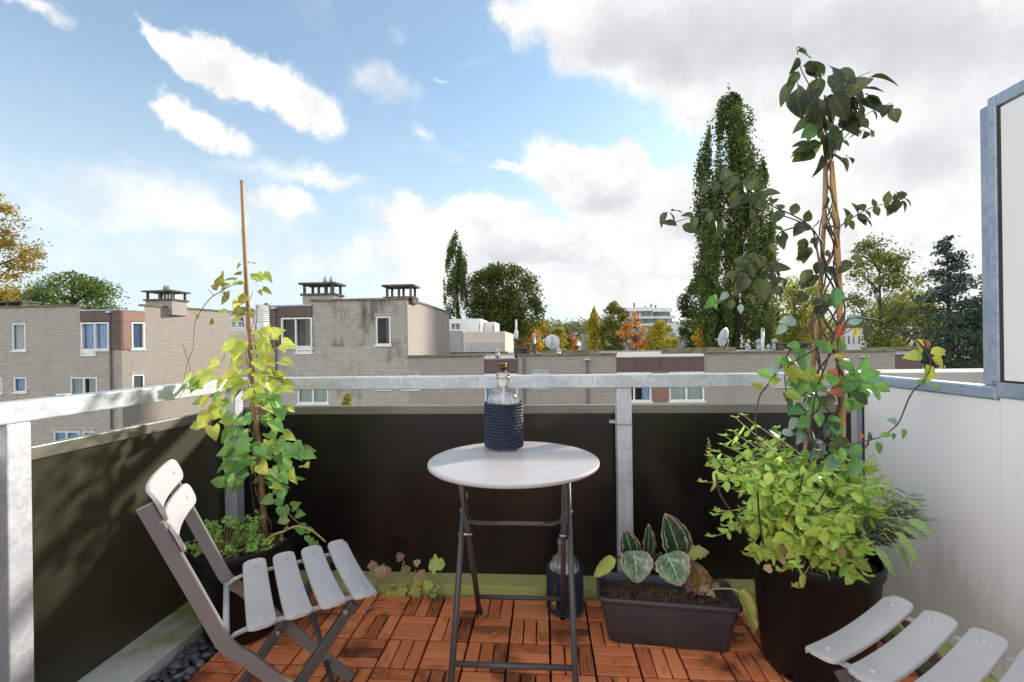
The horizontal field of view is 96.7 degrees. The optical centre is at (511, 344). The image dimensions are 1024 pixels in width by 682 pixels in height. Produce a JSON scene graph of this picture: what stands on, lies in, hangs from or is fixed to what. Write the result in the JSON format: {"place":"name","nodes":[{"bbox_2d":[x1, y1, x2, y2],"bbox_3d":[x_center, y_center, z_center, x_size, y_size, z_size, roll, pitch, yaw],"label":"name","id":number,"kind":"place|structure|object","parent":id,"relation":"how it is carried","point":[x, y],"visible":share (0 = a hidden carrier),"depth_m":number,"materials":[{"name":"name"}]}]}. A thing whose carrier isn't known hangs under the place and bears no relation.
{"place":"outdoors","nodes":[
{"label":"outdoors","id":0,"kind":"place"},
{"bbox_2d":[0,285,231,444],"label":"brick house","id":1,"kind":"structure","parent":0,"point":[137,348],"depth_m":24.16,"materials":[{"name":"brick"}]},
{"bbox_2d":[0,374,2,394],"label":"window","id":2,"kind":"structure","parent":1,"relation":"in","point":[1,375],"depth_m":24.27,"materials":[{"name":"white paint"}]},
{"bbox_2d":[10,320,26,351],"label":"window","id":3,"kind":"structure","parent":1,"relation":"in","point":[18,326],"depth_m":24.28,"materials":[{"name":"white paint"}]},
{"bbox_2d":[11,374,26,393],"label":"window","id":4,"kind":"structure","parent":1,"relation":"in","point":[19,380],"depth_m":24.21,"materials":[{"name":"white paint"}]},
{"bbox_2d":[52,428,80,440],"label":"window","id":5,"kind":"structure","parent":1,"relation":"in","point":[58,433],"depth_m":24.04,"materials":[{"name":"white paint"}]},
{"bbox_2d":[68,374,97,393],"bbox_3d":[-22.497,2.295,24.351,1.672,1.545,0.960,-1,0,4],"label":"window","id":6,"kind":"structure","parent":1,"relation":"in","point":[79,383],"depth_m":24.06,"materials":[{"name":"white paint"}]},
{"bbox_2d":[81,428,95,434],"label":"window","id":7,"kind":"structure","parent":1,"relation":"in","point":[85,430],"depth_m":23.92,"materials":[{"name":"white paint"}]},
{"bbox_2d":[80,351,97,355],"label":"window","id":8,"kind":"structure","parent":1,"relation":"in","point":[82,353],"depth_m":23.85,"materials":[{"name":"white paint"}]},
{"bbox_2d":[80,322,108,351],"bbox_3d":[-21.832,-0.426,23.946,1.693,1.520,0.250,-1,0,4],"label":"window","id":9,"kind":"structure","parent":1,"relation":"in","point":[94,335],"depth_m":24.00,"materials":[{"name":"white paint"}]},
{"bbox_2d":[129,322,145,350],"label":"window","id":10,"kind":"structure","parent":1,"relation":"in","point":[137,328],"depth_m":24.68,"materials":[{"name":"white paint"}]},
{"bbox_2d":[131,371,146,387],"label":"window","id":11,"kind":"structure","parent":1,"relation":"in","point":[138,380],"depth_m":24.62,"materials":[{"name":"white paint"}]},
{"bbox_2d":[229,310,268,329],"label":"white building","id":12,"kind":"structure","parent":0,"point":[242,326],"depth_m":41.81,"materials":[{"name":"paint"}]},
{"bbox_2d":[231,318,236,327],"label":"window","id":13,"kind":"structure","parent":12,"relation":"in","point":[232,323],"depth_m":41.97,"materials":[{"name":"white paint"}]},
{"bbox_2d":[237,318,244,327],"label":"window","id":14,"kind":"structure","parent":12,"relation":"in","point":[239,324],"depth_m":41.97,"materials":[{"name":"white paint"}]},
{"bbox_2d":[230,321,270,405],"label":"beige building","id":15,"kind":"structure","parent":0,"point":[236,334],"depth_m":35.54,"materials":[{"name":"brick"}]},
{"bbox_2d":[268,277,449,405],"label":"brick house","id":16,"kind":"structure","parent":0,"point":[332,333],"depth_m":21.87,"materials":[{"name":"brick"}]},
{"bbox_2d":[281,317,313,348],"bbox_3d":[-10.342,-0.567,22.395,1.661,1.513,0.960,-1,0,4],"label":"window","id":17,"kind":"structure","parent":16,"relation":"in","point":[299,330],"depth_m":22.25,"materials":[{"name":"white paint"}]},
{"bbox_2d":[295,349,313,353],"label":"window","id":18,"kind":"structure","parent":16,"relation":"in","point":[298,351],"depth_m":21.90,"materials":[{"name":"white paint"}]},
{"bbox_2d":[295,374,329,404],"bbox_3d":[-9.593,2.137,21.990,1.694,1.513,0.250,-1,0,4],"label":"window","id":19,"kind":"structure","parent":16,"relation":"in","point":[305,397],"depth_m":22.03,"materials":[{"name":"white paint"}]},
{"bbox_2d":[374,313,391,346],"bbox_3d":[-6.106,-0.727,22.099,0.881,1.612,0.960,-1,0,4],"label":"window","id":20,"kind":"structure","parent":16,"relation":"in","point":[383,326],"depth_m":21.82,"materials":[{"name":"white paint"}]},
{"bbox_2d":[374,372,392,390],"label":"window","id":21,"kind":"structure","parent":16,"relation":"in","point":[375,373],"depth_m":21.66,"materials":[{"name":"white paint"}]},
{"bbox_2d":[463,331,513,352],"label":"hall","id":22,"kind":"structure","parent":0,"point":[493,341],"depth_m":42.28,"materials":[{"name":"white paint"}]},
{"bbox_2d":[449,319,487,331],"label":"roof cabin","id":23,"kind":"object","parent":22,"relation":"on","point":[471,325],"visible":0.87,"depth_m":47.47,"materials":[{"name":"white paint"}]},
{"bbox_2d":[451,323,459,329],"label":"window","id":24,"kind":"structure","parent":23,"relation":"in","point":[454,326],"depth_m":47.64,"materials":[{"name":"white paint"}]},
{"bbox_2d":[483,322,498,331],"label":"roof cabin","id":25,"kind":"object","parent":22,"relation":"on","point":[490,326],"visible":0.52,"depth_m":49.31,"materials":[{"name":"white paint"}]},
{"bbox_2d":[0,0,1023,351],"label":"sky","id":26,"kind":"structure","parent":0,"point":[555,138],"materials":[{"name":"blue"}]},
{"bbox_2d":[565,334,576,349],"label":"red house","id":27,"kind":"structure","parent":0,"point":[571,336],"depth_m":139.07,"materials":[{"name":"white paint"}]},
{"bbox_2d":[595,324,692,350],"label":"grey house","id":28,"kind":"structure","parent":0,"point":[674,333],"depth_m":88.08,"materials":[{"name":"white paint"}]},
{"bbox_2d":[537,342,978,368],"bbox_3d":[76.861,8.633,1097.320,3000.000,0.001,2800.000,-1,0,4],"label":"ground","id":29,"kind":"structure","parent":0,"point":[741,346],"depth_m":274.62,"materials":[{"name":"green plant"}]},
{"bbox_2d":[0,192,51,300],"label":"autumn tree","id":30,"kind":"object","parent":29,"relation":"on","point":[5,293],"visible":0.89,"depth_m":43.66,"materials":[{"name":"yellow plant"}]},
{"bbox_2d":[9,269,132,309],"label":"green tree","id":31,"kind":"object","parent":29,"relation":"on","point":[90,288],"visible":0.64,"depth_m":50.64,"materials":[{"name":"green plant"}]},
{"bbox_2d":[255,303,271,405],"bbox_3d":[-17.007,3.536,31.366,1.088,12.813,0.200,-1,0,4],"label":"louvre screen","id":32,"kind":"object","parent":29,"relation":"on","point":[263,309],"visible":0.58,"depth_m":31.30,"materials":[{"name":"white paint"}]},
{"bbox_2d":[341,392,351,404],"bbox_3d":[-6.478,5.829,18.024,0.709,7.935,0.680,-1,0,44],"label":"conifer","id":33,"kind":"object","parent":29,"relation":"on","point":[347,399],"visible":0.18,"depth_m":17.92,"materials":[{"name":"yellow plant"}]},
{"bbox_2d":[442,228,471,318],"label":"poplar tree","id":34,"kind":"object","parent":29,"relation":"on","point":[456,284],"visible":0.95,"depth_m":60.32,"materials":[{"name":"green plant"}]},
{"bbox_2d":[450,331,466,354],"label":"hall annex","id":35,"kind":"object","parent":29,"relation":"on","point":[456,341],"visible":0.12,"depth_m":42.57,"materials":[{"name":"white paint"}]},
{"bbox_2d":[461,261,549,346],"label":"round tree","id":36,"kind":"object","parent":29,"relation":"on","point":[507,311],"visible":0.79,"depth_m":63.69,"materials":[{"name":"green plant"}]},
{"bbox_2d":[57,308,981,351],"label":"distant wood","id":37,"kind":"object","parent":29,"relation":"on","point":[573,327],"visible":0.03,"depth_m":216.29,"materials":[{"name":"green plant"}]},
{"bbox_2d":[517,323,543,351],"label":"yellow tree","id":38,"kind":"object","parent":29,"relation":"on","point":[539,345],"visible":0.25,"depth_m":68.95,"materials":[{"name":"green plant"}]},
{"bbox_2d":[527,320,554,351],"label":"russet tree","id":39,"kind":"object","parent":29,"relation":"on","point":[548,331],"visible":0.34,"depth_m":88.54,"materials":[{"name":"orange plant"}]},
{"bbox_2d":[552,327,568,349],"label":"yellow tree","id":40,"kind":"object","parent":29,"relation":"on","point":[562,336],"visible":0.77,"depth_m":65.47,"materials":[{"name":"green plant"}]},
{"bbox_2d":[562,337,572,349],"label":"olive tree","id":41,"kind":"object","parent":29,"relation":"on","point":[569,340],"visible":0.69,"depth_m":91.32,"materials":[{"name":"green plant"}]},
{"bbox_2d":[570,338,579,349],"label":"orange tree","id":42,"kind":"object","parent":29,"relation":"on","point":[575,342],"visible":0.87,"depth_m":93.87,"materials":[{"name":"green plant"}]},
{"bbox_2d":[585,306,605,350],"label":"columnar tree","id":43,"kind":"object","parent":29,"relation":"on","point":[592,342],"visible":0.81,"depth_m":60.94,"materials":[{"name":"yellow plant"}]},
{"bbox_2d":[596,300,633,350],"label":"olive tree","id":44,"kind":"object","parent":29,"relation":"on","point":[610,326],"visible":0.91,"depth_m":58.44,"materials":[{"name":"green plant"}]},
{"bbox_2d":[616,311,649,350],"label":"orange tree","id":45,"kind":"object","parent":29,"relation":"on","point":[635,337],"visible":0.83,"depth_m":51.10,"materials":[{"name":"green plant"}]},
{"bbox_2d":[606,303,677,333],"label":"apartment building","id":46,"kind":"structure","parent":29,"relation":"on","point":[649,317],"depth_m":123.20,"materials":[{"name":"concrete"}]},
{"bbox_2d":[401,346,920,404],"bbox_3d":[10.087,4.865,27.879,30.556,9.400,14.980,-1,0,4],"label":"brick row","id":47,"kind":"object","parent":29,"relation":"on","point":[693,360],"visible":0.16,"depth_m":20.98,"materials":[{"name":"brick"}]},
{"bbox_2d":[401,371,420,390],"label":"window","id":48,"kind":"structure","parent":47,"relation":"in","point":[410,373],"depth_m":21.57,"materials":[{"name":"white paint"}]},
{"bbox_2d":[495,349,499,357],"bbox_3d":[-0.726,0.409,22.506,0.270,0.487,0.270,-1,0,4],"label":"vent pipe","id":49,"kind":"object","parent":47,"relation":"on","point":[497,351],"visible":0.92,"depth_m":22.42,"materials":[{"name":"metal"}]},
{"bbox_2d":[483,373,517,404],"bbox_3d":[-0.502,2.056,21.354,1.679,1.437,0.250,-1,0,4],"label":"window","id":50,"kind":"structure","parent":47,"relation":"in","point":[487,391],"depth_m":21.41,"materials":[{"name":"white paint"}]},
{"bbox_2d":[513,319,536,357],"bbox_3d":[0.647,-0.304,22.259,1.143,1.900,0.700,-1,0,4],"label":"roof chimney","id":51,"kind":"object","parent":47,"relation":"on","point":[522,350],"visible":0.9,"depth_m":21.98,"materials":[{"name":"metal"}]},
{"bbox_2d":[531,369,550,374],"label":"window","id":52,"kind":"structure","parent":47,"relation":"in","point":[532,370],"depth_m":21.16,"materials":[{"name":"white paint"}]},
{"bbox_2d":[545,335,559,352],"bbox_3d":[2.008,0.050,22.597,0.534,1.133,0.577,-1,0,-29],"label":"satellite dish","id":53,"kind":"object","parent":47,"relation":"on","point":[552,342],"visible":0.98,"depth_m":22.52,"materials":[{"name":"paint"}]},
{"bbox_2d":[581,333,589,349],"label":"grey gable","id":54,"kind":"structure","parent":47,"relation":"on","point":[583,343],"depth_m":74.98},
{"bbox_2d":[617,371,652,402],"bbox_3d":[5.629,1.951,21.281,1.671,1.428,0.960,-1,0,4],"label":"window","id":55,"kind":"structure","parent":47,"relation":"in","point":[638,394],"depth_m":20.96,"materials":[{"name":"white paint"}]},
{"bbox_2d":[668,371,705,402],"bbox_3d":[7.967,1.917,21.118,1.683,1.417,0.960,-1,0,4],"label":"window","id":56,"kind":"structure","parent":47,"relation":"in","point":[676,395],"depth_m":20.81,"materials":[{"name":"white paint"}]},
{"bbox_2d":[715,328,728,350],"bbox_3d":[10.230,-0.166,22.016,0.708,1.340,0.665,-1,0,4],"label":"satellite dish","id":57,"kind":"object","parent":47,"relation":"on","point":[722,339],"visible":0.99,"depth_m":21.84,"materials":[{"name":"paint"}]},
{"bbox_2d":[744,343,749,350],"bbox_3d":[11.250,0.186,21.768,0.243,0.600,0.243,-1,0,4],"label":"vent pipe","id":58,"kind":"object","parent":47,"relation":"on","point":[747,345],"visible":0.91,"depth_m":21.69,"materials":[{"name":"metal"}]},
{"bbox_2d":[755,339,760,350],"bbox_3d":[11.888,0.086,21.924,0.324,0.783,0.324,-1,0,4],"label":"vent pipe","id":59,"kind":"object","parent":47,"relation":"on","point":[758,344],"visible":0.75,"depth_m":21.83,"materials":[{"name":"metal"}]},
{"bbox_2d":[760,327,764,350],"bbox_3d":[11.910,-0.180,21.622,0.202,1.313,0.202,-1,0,4],"label":"vent pipe","id":60,"kind":"object","parent":47,"relation":"on","point":[762,330],"visible":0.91,"depth_m":21.56,"materials":[{"name":"metal"}]},
{"bbox_2d":[771,338,777,350],"bbox_3d":[12.554,0.072,21.777,0.270,0.792,0.270,-1,0,4],"label":"vent pipe","id":61,"kind":"object","parent":47,"relation":"on","point":[774,344],"visible":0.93,"depth_m":21.70,"materials":[{"name":"metal"}]},
{"bbox_2d":[772,368,791,387],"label":"window","id":62,"kind":"structure","parent":47,"relation":"in","point":[782,369],"depth_m":20.37,"materials":[{"name":"white paint"}]},
{"bbox_2d":[776,342,812,350],"bbox_3d":[13.319,0.158,21.574,1.454,0.598,0.700,-1,0,4],"label":"roof chimney","id":63,"kind":"object","parent":47,"relation":"on","point":[780,346],"visible":0.46,"depth_m":21.36,"materials":[{"name":"concrete"}]},
{"bbox_2d":[642,317,680,349],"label":"yellow tree","id":64,"kind":"object","parent":29,"relation":"on","point":[657,328],"visible":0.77,"depth_m":52.43,"materials":[{"name":"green plant"}]},
{"bbox_2d":[676,276,718,347],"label":"dark tree","id":65,"kind":"object","parent":29,"relation":"on","point":[683,306],"visible":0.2,"depth_m":73.14,"materials":[{"name":"green plant"}]},
{"bbox_2d":[690,325,716,347],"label":"yellow tree","id":66,"kind":"object","parent":29,"relation":"on","point":[695,337],"visible":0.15,"depth_m":54.44,"materials":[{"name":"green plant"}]},
{"bbox_2d":[687,82,780,349],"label":"poplar tree","id":67,"kind":"object","parent":29,"relation":"on","point":[733,244],"visible":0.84,"depth_m":49.12,"materials":[{"name":"green plant"}]},
{"bbox_2d":[752,156,781,347],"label":"poplar tree","id":68,"kind":"object","parent":29,"relation":"on","point":[764,169],"visible":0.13,"depth_m":51.66,"materials":[{"name":"green plant"}]},
{"bbox_2d":[768,275,836,348],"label":"yellowing tree","id":69,"kind":"object","parent":29,"relation":"on","point":[790,334],"visible":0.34,"depth_m":57.56,"materials":[{"name":"yellow plant"}]},
{"bbox_2d":[800,305,832,348],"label":"columnar tree","id":70,"kind":"object","parent":29,"relation":"on","point":[809,335],"visible":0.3,"depth_m":52.25,"materials":[{"name":"yellow plant"}]},
{"bbox_2d":[773,328,890,349],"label":"white office","id":71,"kind":"structure","parent":29,"relation":"on","point":[852,343],"depth_m":71.45,"materials":[{"name":"paint"}]},
{"bbox_2d":[847,336,850,343],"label":"window","id":72,"kind":"structure","parent":71,"relation":"in","point":[848,337],"depth_m":71.53,"materials":[{"name":"white paint"}]},
{"bbox_2d":[842,232,934,347],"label":"feathery tree","id":73,"kind":"object","parent":29,"relation":"on","point":[889,261],"visible":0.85,"depth_m":44.83,"materials":[{"name":"green plant"}]},
{"bbox_2d":[859,288,944,350],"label":"yellowing tree","id":74,"kind":"object","parent":29,"relation":"on","point":[904,294],"visible":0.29,"depth_m":51.78,"materials":[{"name":"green plant"}]},
{"bbox_2d":[872,235,982,368],"bbox_3d":[30.579,0.773,31.813,8.350,17.011,8.613,-1,0,4],"label":"conifer tree","id":75,"kind":"object","parent":29,"relation":"on","point":[947,291],"visible":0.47,"depth_m":31.50,"materials":[{"name":"green plant"}]},
{"bbox_2d":[924,288,982,367],"bbox_3d":[35.115,2.384,33.769,6.920,13.663,6.904,-1,0,4],"label":"conifer tree","id":76,"kind":"object","parent":29,"relation":"on","point":[967,349],"visible":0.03,"depth_m":34.05,"materials":[{"name":"green plant"}]},
{"bbox_2d":[868,296,923,368],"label":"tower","id":77,"kind":"structure","parent":0,"point":[875,300],"depth_m":156.02,"materials":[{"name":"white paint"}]},
{"bbox_2d":[813,368,1018,442],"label":"parapet wall","id":78,"kind":"structure","parent":0,"point":[975,375],"depth_m":2.23,"materials":[{"name":"concrete"}]},
{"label":"balcony slab","id":79,"kind":"structure","parent":0,"visible":0},
{"bbox_2d":[77,601,203,681],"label":"kerb","id":80,"kind":"structure","parent":79,"relation":"on","point":[160,646],"depth_m":1.62,"materials":[{"name":"concrete"}]},
{"bbox_2d":[0,372,851,681],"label":"balcony railing","id":81,"kind":"object","parent":80,"relation":"on","point":[88,582],"visible":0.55,"depth_m":2.06,"materials":[{"name":"metal"}]},
{"bbox_2d":[143,635,217,681],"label":"pebble bed","id":82,"kind":"object","parent":79,"relation":"on","point":[188,663],"visible":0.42,"depth_m":1.59,"materials":[{"name":"black stone"}]},
{"bbox_2d":[299,570,755,603],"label":"kerb front","id":83,"kind":"structure","parent":79,"relation":"on","point":[513,584],"depth_m":2.05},
{"bbox_2d":[187,593,919,681],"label":"deck","id":84,"kind":"structure","parent":79,"relation":"on","point":[406,638],"depth_m":1.65,"materials":[{"name":"brown wood"}]},
{"bbox_2d":[186,520,296,645],"bbox_3d":[-1.059,0.940,1.804,0.378,0.353,0.378,-1,0,4],"label":"plant pot","id":85,"kind":"object","parent":84,"relation":"on","point":[212,584],"visible":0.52,"depth_m":1.68,"materials":[{"name":"black plastic"}]},
{"bbox_2d":[183,510,274,557],"bbox_3d":[-1.083,0.742,1.749,0.423,0.255,0.176,-1,0,4],"label":"parsley plant","id":86,"kind":"object","parent":85,"relation":"in","point":[230,548],"visible":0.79,"depth_m":1.73,"materials":[{"name":"green plant"}]},
{"bbox_2d":[239,180,268,548],"bbox_3d":[-1.041,0.087,1.840,0.086,1.487,0.035,-1,0,-29],"label":"bamboo cane","id":87,"kind":"object","parent":85,"relation":"in","point":[251,357],"visible":0.69,"depth_m":1.83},
{"bbox_2d":[183,261,325,558],"bbox_3d":[-1.053,0.246,1.799,0.684,1.193,0.250,-1,0,4],"label":"climbing ivy","id":88,"kind":"object","parent":85,"relation":"in","point":[283,470],"visible":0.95,"depth_m":1.78,"materials":[{"name":"green plant"}]},
{"bbox_2d":[136,459,376,681],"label":"folding chair","id":89,"kind":"object","parent":84,"relation":"on","point":[163,524],"visible":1,"depth_m":1.20,"materials":[{"name":"metal"}]},
{"bbox_2d":[367,552,444,598],"bbox_3d":[-0.467,1.045,2.011,0.352,0.252,0.062,-1,0,4],"label":"wilted plant","id":90,"kind":"object","parent":84,"relation":"on","point":[435,564],"visible":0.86,"depth_m":2.01,"materials":[{"name":"green plant"}]},
{"bbox_2d":[427,441,599,681],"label":"bistro table","id":91,"kind":"object","parent":84,"relation":"on","point":[528,464],"visible":0.96,"depth_m":1.51,"materials":[{"name":"metal"}]},
{"bbox_2d":[484,363,523,450],"bbox_3d":[-0.033,0.233,1.772,0.155,0.328,0.155,-1,0,4],"label":"oil lamp bottle","id":92,"kind":"object","parent":91,"relation":"on","point":[508,428],"visible":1,"depth_m":1.72,"materials":[{"name":"blue glass"}]},
{"bbox_2d":[546,529,583,617],"bbox_3d":[0.218,0.933,1.889,0.155,0.328,0.167,-1,0,4],"label":"oil lamp bottle","id":93,"kind":"object","parent":84,"relation":"on","point":[553,577],"visible":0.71,"depth_m":1.85,"materials":[{"name":"blue glass"}]},
{"bbox_2d":[596,571,742,651],"bbox_3d":[0.577,1.007,1.720,0.504,0.176,0.210,-1,0,10],"label":"planter box","id":94,"kind":"object","parent":84,"relation":"on","point":[656,610],"visible":0.96,"depth_m":1.65,"materials":[{"name":"plastic"}]},
{"bbox_2d":[594,513,758,635],"bbox_3d":[0.603,0.831,1.709,0.558,0.350,0.221,-1,0,21],"label":"calathea plant","id":95,"kind":"object","parent":94,"relation":"in","point":[676,565],"visible":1,"depth_m":1.70,"materials":[{"name":"green plant"}]},
{"bbox_2d":[747,525,887,681],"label":"plant pot","id":96,"kind":"object","parent":84,"relation":"on","point":[794,622],"visible":0.41,"depth_m":1.42,"materials":[{"name":"black plastic"}]},
{"bbox_2d":[697,413,908,587],"bbox_3d":[0.967,0.496,1.463,0.735,0.506,0.431,-1,0,4],"label":"basil plant","id":97,"kind":"object","parent":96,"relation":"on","point":[818,518],"visible":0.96,"depth_m":1.42,"materials":[{"name":"green plant"}]},
{"bbox_2d":[800,161,827,556],"bbox_3d":[1.031,0.062,1.563,0.107,1.372,0.036,-1,0,4],"label":"bamboo cane","id":98,"kind":"object","parent":96,"relation":"in","point":[823,238],"visible":0.47,"depth_m":1.56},
{"bbox_2d":[829,161,846,473],"bbox_3d":[1.125,0.064,1.568,0.088,1.378,0.026,-1,0,-31],"label":"bamboo cane","id":99,"kind":"object","parent":96,"relation":"in","point":[842,409],"visible":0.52,"depth_m":1.56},
{"bbox_2d":[659,46,945,476],"bbox_3d":[0.905,-0.205,1.502,0.869,1.596,0.230,-1,0,-2],"label":"climbing vine","id":100,"kind":"object","parent":99,"relation":"attached to","point":[842,102],"visible":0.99,"depth_m":1.48,"materials":[{"name":"green plant"}]},
{"bbox_2d":[849,487,944,576],"bbox_3d":[1.183,0.603,1.379,0.268,0.273,0.355,-1,0,26],"label":"sage plant","id":101,"kind":"object","parent":96,"relation":"on","point":[892,526],"visible":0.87,"depth_m":1.41,"materials":[{"name":"green plant"}]},
{"bbox_2d":[805,594,1023,681],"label":"folding chair","id":102,"kind":"object","parent":84,"relation":"on","point":[975,655],"visible":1,"depth_m":0.96,"materials":[{"name":"metal"}]},
{"bbox_2d":[880,632,931,676],"bbox_3d":[1.319,1.107,0.611,0.052,0.048,2.600,-1,0,4],"label":"drain strip","id":103,"kind":"object","parent":79,"relation":"on","point":[923,668],"depth_m":1.54,"materials":[{"name":"metal"}]},
{"bbox_2d":[882,594,998,681],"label":"kerb","id":104,"kind":"structure","parent":79,"relation":"on","point":[945,648],"depth_m":1.55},
{"bbox_2d":[857,79,1023,679],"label":"privacy screen","id":105,"kind":"object","parent":104,"relation":"on","point":[954,456],"visible":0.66,"depth_m":1.45,"materials":[{"name":"white metal"}]}
]}

